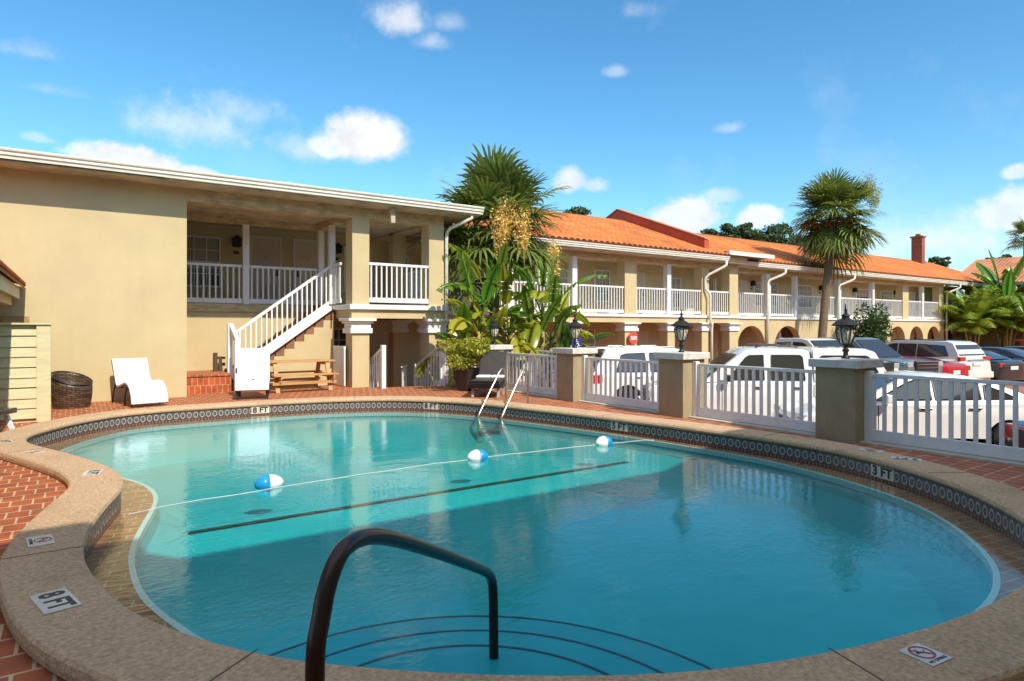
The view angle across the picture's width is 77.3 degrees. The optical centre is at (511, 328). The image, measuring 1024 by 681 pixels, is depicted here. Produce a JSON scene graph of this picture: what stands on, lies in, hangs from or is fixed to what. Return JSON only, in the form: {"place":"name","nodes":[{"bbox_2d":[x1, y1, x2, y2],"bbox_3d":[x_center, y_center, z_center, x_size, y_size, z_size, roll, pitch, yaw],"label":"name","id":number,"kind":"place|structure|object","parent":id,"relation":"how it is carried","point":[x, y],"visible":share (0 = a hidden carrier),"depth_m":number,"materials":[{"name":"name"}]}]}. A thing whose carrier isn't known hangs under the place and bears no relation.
{"place":"outdoors","nodes":[
{"label":"outdoors","id":0,"kind":"place"},
{"bbox_2d":[0,384,1023,680],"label":"pool deck","id":1,"kind":"structure","parent":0,"point":[28,496],"depth_m":7.62,"materials":[{"name":"brick"}]},
{"bbox_2d":[0,407,16,429],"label":"sun lounger","id":2,"kind":"object","parent":1,"relation":"on","point":[5,412],"visible":0.88,"depth_m":9.54,"materials":[{"name":"grey paint"}]},
{"bbox_2d":[0,260,25,304],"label":"tiled shelter","id":3,"kind":"object","parent":1,"relation":"on","point":[9,288],"visible":1,"depth_m":11.19,"materials":[{"name":"orange tile"}]},
{"bbox_2d":[0,323,52,423],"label":"board fence","id":4,"kind":"object","parent":1,"relation":"on","point":[25,369],"visible":0.86,"depth_m":10.83,"materials":[{"name":"beige wood"}]},
{"bbox_2d":[51,371,92,408],"bbox_3d":[-8.914,1.235,12.949,0.731,0.731,0.734,0,0,16],"label":"wicker basket chair","id":5,"kind":"object","parent":1,"relation":"on","point":[71,390],"visible":0.98,"depth_m":12.73,"materials":[{"name":"brown wicker"}]},
{"bbox_2d":[111,358,167,405],"bbox_3d":[-7.860,1.132,13.498,1.424,0.946,0.696,0,0,44],"label":"sun lounger","id":6,"kind":"object","parent":1,"relation":"on","point":[132,375],"visible":1,"depth_m":13.38,"materials":[{"name":"white"}]},
{"bbox_2d":[0,147,483,401],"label":"motel building","id":7,"kind":"structure","parent":1,"relation":"on","point":[184,282],"depth_m":16.09,"materials":[{"name":"beige paint"}]},
{"bbox_2d":[187,235,220,287],"bbox_3d":[-9.100,-1.945,18.696,1.170,1.500,0.090,0,0,-34],"label":"window","id":8,"kind":"structure","parent":7,"relation":"in","point":[200,249],"depth_m":18.76,"materials":[{"name":"grey glass"}]},
{"bbox_2d":[249,235,281,304],"bbox_3d":[-7.589,-1.750,19.737,0.970,2.160,0.090,0,0,-34],"label":"door","id":9,"kind":"structure","parent":7,"relation":"in","point":[263,250],"depth_m":19.73,"materials":[{"name":"paint"}]},
{"bbox_2d":[293,238,316,304],"bbox_3d":[-6.510,-1.750,20.471,0.980,2.160,0.090,0,0,-34],"label":"door","id":10,"kind":"structure","parent":7,"relation":"in","point":[304,250],"depth_m":20.40,"materials":[{"name":"paint"}]},
{"bbox_2d":[333,345,345,385],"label":"board gate","id":11,"kind":"structure","parent":7,"relation":"attached to","point":[339,359],"depth_m":17.65,"materials":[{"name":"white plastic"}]},
{"bbox_2d":[334,328,345,371],"bbox_3d":[-5.794,0.725,20.947,0.970,1.460,0.090,0,0,-34],"label":"window","id":12,"kind":"structure","parent":7,"relation":"in","point":[339,337],"depth_m":21.06,"materials":[{"name":"white paint"}]},
{"bbox_2d":[343,246,372,292],"bbox_3d":[-5.153,-1.945,21.383,1.020,1.500,0.090,0,0,-34],"label":"window","id":13,"kind":"structure","parent":7,"relation":"in","point":[370,249],"depth_m":21.12,"materials":[{"name":"white paint"}]},
{"bbox_2d":[401,365,407,386],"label":"arcade gate","id":14,"kind":"structure","parent":7,"relation":"attached to","point":[404,375],"depth_m":19.73,"materials":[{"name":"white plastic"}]},
{"bbox_2d":[235,348,269,399],"bbox_3d":[-5.955,1.036,14.683,0.740,1.135,0.912,0,0,-19],"label":"sun lounger","id":15,"kind":"object","parent":1,"relation":"on","point":[252,370],"visible":1,"depth_m":14.89,"materials":[{"name":"white plastic"}]},
{"bbox_2d":[270,359,338,393],"bbox_3d":[-5.526,1.216,16.503,1.720,0.782,1.512,0,0,-36],"label":"picnic table","id":16,"kind":"object","parent":1,"relation":"on","point":[277,378],"visible":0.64,"depth_m":16.31,"materials":[{"name":"brown wood"}]},
{"bbox_2d":[369,345,385,388],"bbox_3d":[-3.847,1.375,17.626,0.120,1.850,1.630,0,0,-34],"label":"stair railing","id":17,"kind":"object","parent":1,"relation":"on","point":[380,354],"visible":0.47,"depth_m":17.21,"materials":[{"name":"white plastic"}]},
{"bbox_2d":[442,350,478,385],"bbox_3d":[-1.270,1.097,17.475,1.377,1.005,0.100,0,0,23],"label":"picket fence","id":18,"kind":"object","parent":1,"relation":"on","point":[445,373],"visible":0.26,"depth_m":17.67,"materials":[{"name":"white plastic"}]},
{"bbox_2d":[435,336,491,390],"bbox_3d":[-1.170,0.899,16.348,1.500,1.403,1.634,0,0,36],"label":"potted shrub","id":19,"kind":"object","parent":1,"relation":"on","point":[468,351],"visible":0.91,"depth_m":16.13,"materials":[{"name":"green plant"}]},
{"bbox_2d":[469,351,507,397],"bbox_3d":[-0.531,1.089,15.332,0.720,1.030,1.462,0,0,8],"label":"sun lounger","id":20,"kind":"object","parent":1,"relation":"on","point":[493,362],"visible":0.77,"depth_m":15.73,"materials":[{"name":"grey fabric"}]},
{"bbox_2d":[476,375,504,377],"bbox_3d":[-0.512,1.165,15.470,0.660,0.050,0.360,0,0,8],"label":"folded towel","id":21,"kind":"object","parent":20,"relation":"on","point":[488,376],"visible":0.92,"depth_m":15.32,"materials":[{"name":"white fabric"}]},
{"bbox_2d":[0,396,1023,680],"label":"swimming pool","id":22,"kind":"structure","parent":1,"relation":"in","point":[760,556],"depth_m":5.84,"materials":[{"name":"blue liquid"}]},
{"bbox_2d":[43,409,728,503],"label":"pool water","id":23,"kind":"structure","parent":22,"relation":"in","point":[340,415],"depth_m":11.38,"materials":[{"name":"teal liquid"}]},
{"bbox_2d":[128,436,641,514],"bbox_3d":[-0.828,1.722,8.191,7.055,0.194,0.521,0,0,-34],"label":"float rope","id":24,"kind":"object","parent":23,"relation":"on","point":[268,483],"visible":0.99,"depth_m":7.57,"materials":[{"name":"grey"}]},
{"bbox_2d":[305,528,498,680],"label":"pool handrail","id":25,"kind":"object","parent":22,"relation":"attached to","point":[345,548],"visible":0.98,"depth_m":1.98,"materials":[{"name":"brown metal"}]},
{"bbox_2d":[477,368,528,442],"bbox_3d":[-0.175,1.655,12.726,0.553,1.690,0.994,0,0,38],"label":"pool ladder","id":26,"kind":"object","parent":22,"relation":"attached to","point":[510,397],"visible":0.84,"depth_m":12.69,"materials":[{"name":"silver metal"}]},
{"bbox_2d":[495,388,1023,472],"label":"deck kerb","id":27,"kind":"structure","parent":1,"relation":"on","point":[942,452],"depth_m":9.55,"materials":[{"name":"concrete"}]},
{"bbox_2d":[501,353,556,395],"bbox_3d":[0.466,1.097,15.609,0.100,1.005,2.760,0,0,-34],"label":"picket fence","id":28,"kind":"object","parent":27,"relation":"on","point":[537,389],"visible":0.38,"depth_m":15.45,"materials":[{"name":"white plastic"}]},
{"bbox_2d":[582,355,658,409],"bbox_3d":[2.253,1.097,12.985,0.100,1.005,2.470,0,0,-34],"label":"picket fence","id":29,"kind":"object","parent":27,"relation":"on","point":[629,401],"visible":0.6,"depth_m":13.03,"materials":[{"name":"white plastic"}]},
{"bbox_2d":[692,361,814,431],"bbox_3d":[3.958,1.097,10.480,0.100,1.005,2.470,0,0,-34],"label":"picket fence","id":30,"kind":"object","parent":27,"relation":"on","point":[762,419],"visible":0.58,"depth_m":10.47,"materials":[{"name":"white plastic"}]},
{"bbox_2d":[808,357,883,457],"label":"fence pier","id":31,"kind":"structure","parent":27,"relation":"on","point":[839,399],"depth_m":9.01,"materials":[{"name":"paint"}]},
{"bbox_2d":[831,303,859,358],"bbox_3d":[4.811,0.040,9.228,0.380,0.800,0.380,0,0,-34],"label":"pier lamp","id":32,"kind":"object","parent":31,"relation":"on","point":[845,325],"visible":1,"depth_m":9.16,"materials":[{"name":"black metal"}]},
{"bbox_2d":[864,370,1023,461],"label":"picket fence","id":33,"kind":"object","parent":27,"relation":"on","point":[963,445],"visible":0.89,"depth_m":8.20,"materials":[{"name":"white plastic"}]},
{"bbox_2d":[0,0,1023,310],"label":"sky","id":34,"kind":"structure","parent":0,"point":[694,116],"materials":[{"name":"blue"}]},
{"bbox_2d":[406,209,774,386],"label":"motel building","id":35,"kind":"structure","parent":0,"point":[653,283],"depth_m":30.16,"materials":[{"name":"beige paint"}]},
{"bbox_2d":[406,256,408,295],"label":"window","id":36,"kind":"structure","parent":35,"relation":"in","point":[407,257],"depth_m":24.57,"materials":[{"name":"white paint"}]},
{"bbox_2d":[449,329,474,364],"bbox_3d":[-2.042,0.750,25.920,1.170,1.410,0.090,0,0,-34],"label":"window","id":37,"kind":"structure","parent":35,"relation":"in","point":[471,331],"depth_m":25.88,"materials":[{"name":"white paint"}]},
{"bbox_2d":[449,259,477,296],"bbox_3d":[-1.960,-2.000,25.977,1.370,1.510,0.090,0,0,-34],"label":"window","id":38,"kind":"structure","parent":35,"relation":"in","point":[451,259],"depth_m":25.85,"materials":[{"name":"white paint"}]},
{"bbox_2d":[499,279,515,305],"bbox_3d":[-0.279,-1.703,27.151,1.040,2.135,0.060,0,0,-34],"label":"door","id":39,"kind":"structure","parent":35,"relation":"in","point":[515,279],"depth_m":27.39,"materials":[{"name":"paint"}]},
{"bbox_2d":[515,331,524,381],"bbox_3d":[0.217,1.215,27.489,1.040,2.170,0.060,0,0,-34],"label":"door","id":40,"kind":"structure","parent":35,"relation":"in","point":[519,331],"depth_m":27.67,"materials":[{"name":"paint"}]},
{"bbox_2d":[534,269,568,302],"bbox_3d":[1.760,-1.885,28.509,1.970,1.580,0.090,0,0,-34],"label":"window","id":41,"kind":"structure","parent":35,"relation":"in","point":[561,277],"depth_m":28.85,"materials":[{"name":"white paint"}]},
{"bbox_2d":[545,331,558,360],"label":"window","id":42,"kind":"structure","parent":35,"relation":"in","point":[548,332],"depth_m":28.43,"materials":[{"name":"white paint"}]},
{"bbox_2d":[579,329,594,347],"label":"window","id":43,"kind":"structure","parent":35,"relation":"in","point":[592,331],"depth_m":29.76,"materials":[{"name":"white paint"}]},
{"bbox_2d":[594,269,610,301],"bbox_3d":[4.260,-2.000,30.212,1.020,1.510,0.090,0,0,-34],"label":"window","id":44,"kind":"structure","parent":35,"relation":"in","point":[602,281],"depth_m":30.20,"materials":[{"name":"white paint"}]},
{"bbox_2d":[629,332,637,343],"bbox_3d":[5.443,0.440,28.679,0.554,0.554,0.036,0,0,-34],"label":"red wall sign","id":45,"kind":"object","parent":35,"relation":"attached to","point":[633,337],"visible":1,"depth_m":28.66,"materials":[{"name":"red"}]},
{"bbox_2d":[637,272,644,313],"bbox_3d":[6.135,-1.702,31.500,1.140,2.135,0.090,0,0,-34],"label":"door","id":46,"kind":"structure","parent":35,"relation":"in","point":[640,275],"depth_m":31.65,"materials":[{"name":"paint"}]},
{"bbox_2d":[637,331,647,344],"bbox_3d":[6.210,1.215,31.569,1.340,2.170,0.060,0,0,-34],"label":"door","id":47,"kind":"structure","parent":35,"relation":"in","point":[642,335],"depth_m":31.73,"materials":[{"name":"paint"}]},
{"bbox_2d":[671,277,680,307],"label":"window","id":48,"kind":"structure","parent":35,"relation":"in","point":[675,282],"depth_m":33.08,"materials":[{"name":"white paint"}]},
{"bbox_2d":[709,277,712,304],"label":"window","id":49,"kind":"structure","parent":35,"relation":"in","point":[710,278],"depth_m":34.63,"materials":[{"name":"grey glass"}]},
{"bbox_2d":[451,380,1023,519],"bbox_3d":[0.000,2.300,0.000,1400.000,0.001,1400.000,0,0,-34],"label":"parking lot","id":50,"kind":"structure","parent":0,"point":[1021,389],"depth_m":25.22,"materials":[{"name":"grey asphalt"}]},
{"bbox_2d":[414,343,443,385],"bbox_3d":[-2.407,1.350,18.425,0.120,1.900,1.730,0,0,-34],"label":"stair railing","id":51,"kind":"object","parent":50,"relation":"on","point":[438,382],"visible":0.51,"depth_m":18.27,"materials":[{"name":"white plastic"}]},
{"bbox_2d":[415,242,557,387],"bbox_3d":[-0.734,-0.069,18.251,3.975,4.790,3.643,0,0,24],"label":"bird of paradise plant","id":52,"kind":"object","parent":50,"relation":"on","point":[466,315],"visible":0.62,"depth_m":18.02,"materials":[{"name":"green plant"}]},
{"bbox_2d":[410,143,573,339],"bbox_3d":[-0.582,-1.856,21.119,5.444,8.335,5.404,0,0,1],"label":"cabbage palm","id":53,"kind":"object","parent":50,"relation":"on","point":[498,186],"visible":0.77,"depth_m":19.93,"materials":[{"name":"green plant"}]},
{"bbox_2d":[479,344,512,389],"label":"fence pier","id":54,"kind":"structure","parent":50,"relation":"on","point":[499,347],"depth_m":16.73,"materials":[{"name":"paint"}]},
{"bbox_2d":[487,315,500,344],"bbox_3d":[-0.468,0.040,16.981,0.380,0.800,0.380,0,0,-34],"label":"pier lamp","id":55,"kind":"object","parent":54,"relation":"on","point":[494,326],"visible":1,"depth_m":16.91,"materials":[{"name":"black metal"}]},
{"bbox_2d":[510,349,556,388],"bbox_3d":[0.563,1.157,17.563,0.100,1.185,4.040,0,0,-34],"label":"fence","id":56,"kind":"object","parent":50,"relation":"on","point":[543,351],"visible":0.07,"depth_m":17.46,"materials":[{"name":"white plastic"}]},
{"bbox_2d":[499,251,614,387],"bbox_3d":[1.255,-0.031,18.914,3.610,4.720,3.086,0,0,-34],"label":"bird of paradise plant","id":57,"kind":"object","parent":50,"relation":"on","point":[531,333],"visible":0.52,"depth_m":18.56,"materials":[{"name":"green plant"}]},
{"bbox_2d":[552,347,597,401],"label":"fence pier","id":58,"kind":"structure","parent":50,"relation":"on","point":[569,374],"depth_m":13.97,"materials":[{"name":"paint"}]},
{"bbox_2d":[567,314,582,347],"bbox_3d":[1.400,0.040,14.237,0.380,0.800,0.380,0,0,-34],"label":"pier lamp","id":59,"kind":"object","parent":58,"relation":"on","point":[574,326],"visible":1,"depth_m":14.16,"materials":[{"name":"black metal"}]},
{"bbox_2d":[572,338,580,346],"bbox_3d":[1.757,1.275,17.604,0.320,2.050,0.085,0,0,-34],"label":"wheelchair sign","id":60,"kind":"object","parent":50,"relation":"on","point":[578,341],"visible":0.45,"depth_m":17.61,"materials":[{"name":"blue metal"}]},
{"bbox_2d":[563,206,591,214],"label":"tree","id":61,"kind":"object","parent":50,"relation":"on","point":[580,210],"visible":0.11,"depth_m":58.46,"materials":[{"name":"green plant"}]},
{"bbox_2d":[585,345,678,398],"bbox_3d":[4.233,1.426,18.328,4.840,1.861,2.280,0,0,-9],"label":"station wagon","id":62,"kind":"object","parent":50,"relation":"on","point":[637,352],"visible":0.24,"depth_m":17.38,"materials":[{"name":"white paint"}]},
{"bbox_2d":[653,351,709,417],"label":"fence pier","id":63,"kind":"structure","parent":50,"relation":"on","point":[675,383],"depth_m":11.49,"materials":[{"name":"paint"}]},
{"bbox_2d":[671,309,691,351],"bbox_3d":[3.106,0.040,11.732,0.380,0.800,0.380,0,0,-34],"label":"pier lamp","id":64,"kind":"object","parent":63,"relation":"on","point":[681,325],"visible":1,"depth_m":11.66,"materials":[{"name":"black metal"}]},
{"bbox_2d":[700,228,729,236],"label":"pine tree","id":65,"kind":"object","parent":50,"relation":"on","point":[711,231],"visible":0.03,"depth_m":61.60,"materials":[{"name":"green plant"}]},
{"bbox_2d":[719,222,765,239],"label":"pine tree","id":66,"kind":"object","parent":50,"relation":"on","point":[743,231],"visible":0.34,"depth_m":60.70,"materials":[{"name":"green plant"}]},
{"bbox_2d":[638,344,885,415],"bbox_3d":[5.737,1.365,14.891,5.420,1.982,2.220,0,0,7],"label":"pickup truck","id":67,"kind":"object","parent":50,"relation":"on","point":[772,356],"visible":0.16,"depth_m":14.10,"materials":[{"name":"white paint"}]},
{"bbox_2d":[752,221,806,245],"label":"tree","id":68,"kind":"object","parent":50,"relation":"on","point":[776,233],"visible":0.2,"depth_m":59.96,"materials":[{"name":"green plant"}]},
{"bbox_2d":[774,338,898,370],"bbox_3d":[11.245,1.365,24.153,2.360,1.999,5.990,0,0,-24],"label":"pickup truck","id":69,"kind":"object","parent":50,"relation":"on","point":[829,342],"visible":0.08,"depth_m":23.52,"materials":[{"name":"white paint"}]},
{"bbox_2d":[785,167,890,337],"bbox_3d":[18.609,-3.477,36.743,5.572,11.605,5.878,0,0,23],"label":"cabbage palm","id":70,"kind":"object","parent":50,"relation":"on","point":[832,238],"visible":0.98,"depth_m":36.08,"materials":[{"name":"green plant"}]},
{"bbox_2d":[853,302,893,342],"bbox_3d":[21.243,0.557,38.371,2.958,4.440,4.245,0,0,42],"label":"shrub","id":71,"kind":"object","parent":50,"relation":"on","point":[873,326],"visible":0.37,"depth_m":37.54,"materials":[{"name":"green plant"}]},
{"bbox_2d":[825,337,944,372],"bbox_3d":[13.563,1.365,25.369,2.360,1.999,5.990,0,0,-24],"label":"car","id":72,"kind":"object","parent":50,"relation":"on","point":[882,350],"visible":0.13,"depth_m":23.98,"materials":[{"name":"grey paint"}]},
{"bbox_2d":[772,370,1023,445],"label":"sedan car","id":73,"kind":"object","parent":50,"relation":"on","point":[982,411],"visible":0.3,"depth_m":11.59,"materials":[{"name":"white paint"}]},
{"bbox_2d":[903,356,970,375],"bbox_3d":[15.421,1.731,25.707,2.080,1.236,4.700,0,0,-24],"label":"hatchback car","id":74,"kind":"object","parent":50,"relation":"on","point":[956,368],"visible":0.08,"depth_m":23.74,"materials":[{"name":"red paint"}]},
{"bbox_2d":[925,256,951,267],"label":"tree","id":75,"kind":"object","parent":50,"relation":"on","point":[937,260],"visible":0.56,"depth_m":69.70,"materials":[{"name":"green plant"}]},
{"bbox_2d":[885,339,993,379],"bbox_3d":[16.912,1.410,26.941,2.360,1.890,5.180,0,0,-24],"label":"minivan","id":76,"kind":"object","parent":50,"relation":"on","point":[973,356],"visible":0.29,"depth_m":25.05,"materials":[{"name":"white paint"}]},
{"bbox_2d":[924,283,1022,345],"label":"palm clump","id":77,"kind":"object","parent":50,"relation":"on","point":[967,316],"visible":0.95,"depth_m":47.06,"materials":[{"name":"green plant"}]},
{"bbox_2d":[952,249,1023,346],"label":"banana plant","id":78,"kind":"object","parent":50,"relation":"on","point":[1008,277],"visible":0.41,"depth_m":48.38,"materials":[{"name":"green plant"}]},
{"bbox_2d":[967,285,1023,346],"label":"palm clump","id":79,"kind":"object","parent":50,"relation":"on","point":[1008,303],"visible":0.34,"depth_m":47.31,"materials":[{"name":"green plant"}]},
{"bbox_2d":[985,254,1011,258],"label":"tree","id":80,"kind":"object","parent":50,"relation":"on","point":[1006,256],"visible":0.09,"depth_m":61.07,"materials":[{"name":"green plant"}]},
{"bbox_2d":[980,347,1023,361],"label":"sedan car","id":81,"kind":"object","parent":50,"relation":"on","point":[1013,353],"visible":0.08,"depth_m":28.19,"materials":[{"name":"blue paint"}]},
{"bbox_2d":[982,349,1023,380],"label":"sedan car","id":82,"kind":"object","parent":50,"relation":"on","point":[1003,368],"visible":0.23,"depth_m":25.91,"materials":[{"name":"black paint"}]},
{"bbox_2d":[1000,215,1023,254],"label":"distant palm","id":83,"kind":"object","parent":50,"relation":"on","point":[1020,228],"visible":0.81,"depth_m":62.15,"materials":[{"name":"green plant"}]},
{"bbox_2d":[1005,420,1023,447],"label":"sedan car","id":84,"kind":"object","parent":50,"relation":"on","point":[1009,430],"visible":0.3,"depth_m":9.13,"materials":[{"name":"red paint"}]},
{"bbox_2d":[1005,346,1023,349],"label":"sedan car","id":85,"kind":"object","parent":50,"relation":"on","point":[1020,347],"depth_m":30.23,"materials":[{"name":"blue paint"}]},
{"bbox_2d":[1008,327,1023,345],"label":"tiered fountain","id":86,"kind":"object","parent":50,"relation":"on","point":[1021,341],"visible":0.36,"depth_m":47.56,"materials":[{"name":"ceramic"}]},
{"bbox_2d":[696,233,982,359],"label":"motel building","id":87,"kind":"structure","parent":0,"point":[779,295],"depth_m":40.92,"materials":[{"name":"beige paint"}]},
{"bbox_2d":[714,279,716,314],"bbox_3d":[11.917,-1.712,36.423,1.240,2.155,0.060,0,0,-34],"label":"door","id":88,"kind":"structure","parent":87,"relation":"in","point":[715,280],"depth_m":36.09,"materials":[{"name":"paint"}]},
{"bbox_2d":[738,280,749,316],"bbox_3d":[13.579,-1.712,37.537,1.240,2.155,0.090,0,0,-34],"label":"door","id":89,"kind":"structure","parent":87,"relation":"in","point":[743,286],"depth_m":37.54,"materials":[{"name":"paint"}]},
{"bbox_2d":[754,282,777,306],"bbox_3d":[15.362,-2.025,38.738,2.370,1.460,0.090,0,0,-34],"label":"window","id":90,"kind":"structure","parent":87,"relation":"in","point":[757,289],"depth_m":38.46,"materials":[{"name":"white paint"}]},
{"bbox_2d":[775,330,786,339],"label":"window","id":91,"kind":"structure","parent":87,"relation":"in","point":[783,332],"depth_m":39.78,"materials":[{"name":"white paint"}]},
{"bbox_2d":[798,285,812,307],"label":"window","id":92,"kind":"structure","parent":87,"relation":"in","point":[806,290],"depth_m":41.13,"materials":[{"name":"grey glass"}]},
{"bbox_2d":[828,286,832,317],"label":"door","id":93,"kind":"structure","parent":87,"relation":"in","point":[831,292],"depth_m":42.86,"materials":[{"name":"paint"}]},
{"bbox_2d":[841,287,848,317],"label":"door","id":94,"kind":"structure","parent":87,"relation":"in","point":[844,290],"depth_m":43.86,"materials":[{"name":"paint"}]},
{"bbox_2d":[856,289,868,308],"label":"window","id":95,"kind":"structure","parent":87,"relation":"in","point":[862,293],"depth_m":45.10,"materials":[{"name":"white glass"}]},
{"bbox_2d":[880,290,892,310],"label":"window","id":96,"kind":"structure","parent":87,"relation":"in","point":[886,295],"depth_m":47.01,"materials":[{"name":"white paint"}]},
{"bbox_2d":[909,292,912,318],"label":"door","id":97,"kind":"structure","parent":87,"relation":"in","point":[910,293],"depth_m":49.12,"materials":[{"name":"paint"}]},
{"bbox_2d":[913,330,916,338],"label":"window","id":98,"kind":"structure","parent":87,"relation":"in","point":[914,332],"depth_m":49.48,"materials":[{"name":"white paint"}]},
{"bbox_2d":[914,292,918,311],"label":"window","id":99,"kind":"structure","parent":87,"relation":"in","point":[916,295],"depth_m":49.75,"materials":[{"name":"grey glass"}]},
{"bbox_2d":[948,330,952,339],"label":"arched doorway","id":100,"kind":"structure","parent":87,"relation":"in","point":[949,332],"depth_m":51.10,"materials":[{"name":"grey"}]},
{"bbox_2d":[946,256,1023,346],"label":"motel building","id":101,"kind":"structure","parent":0,"point":[991,339],"depth_m":52.02,"materials":[{"name":"orange tile"}]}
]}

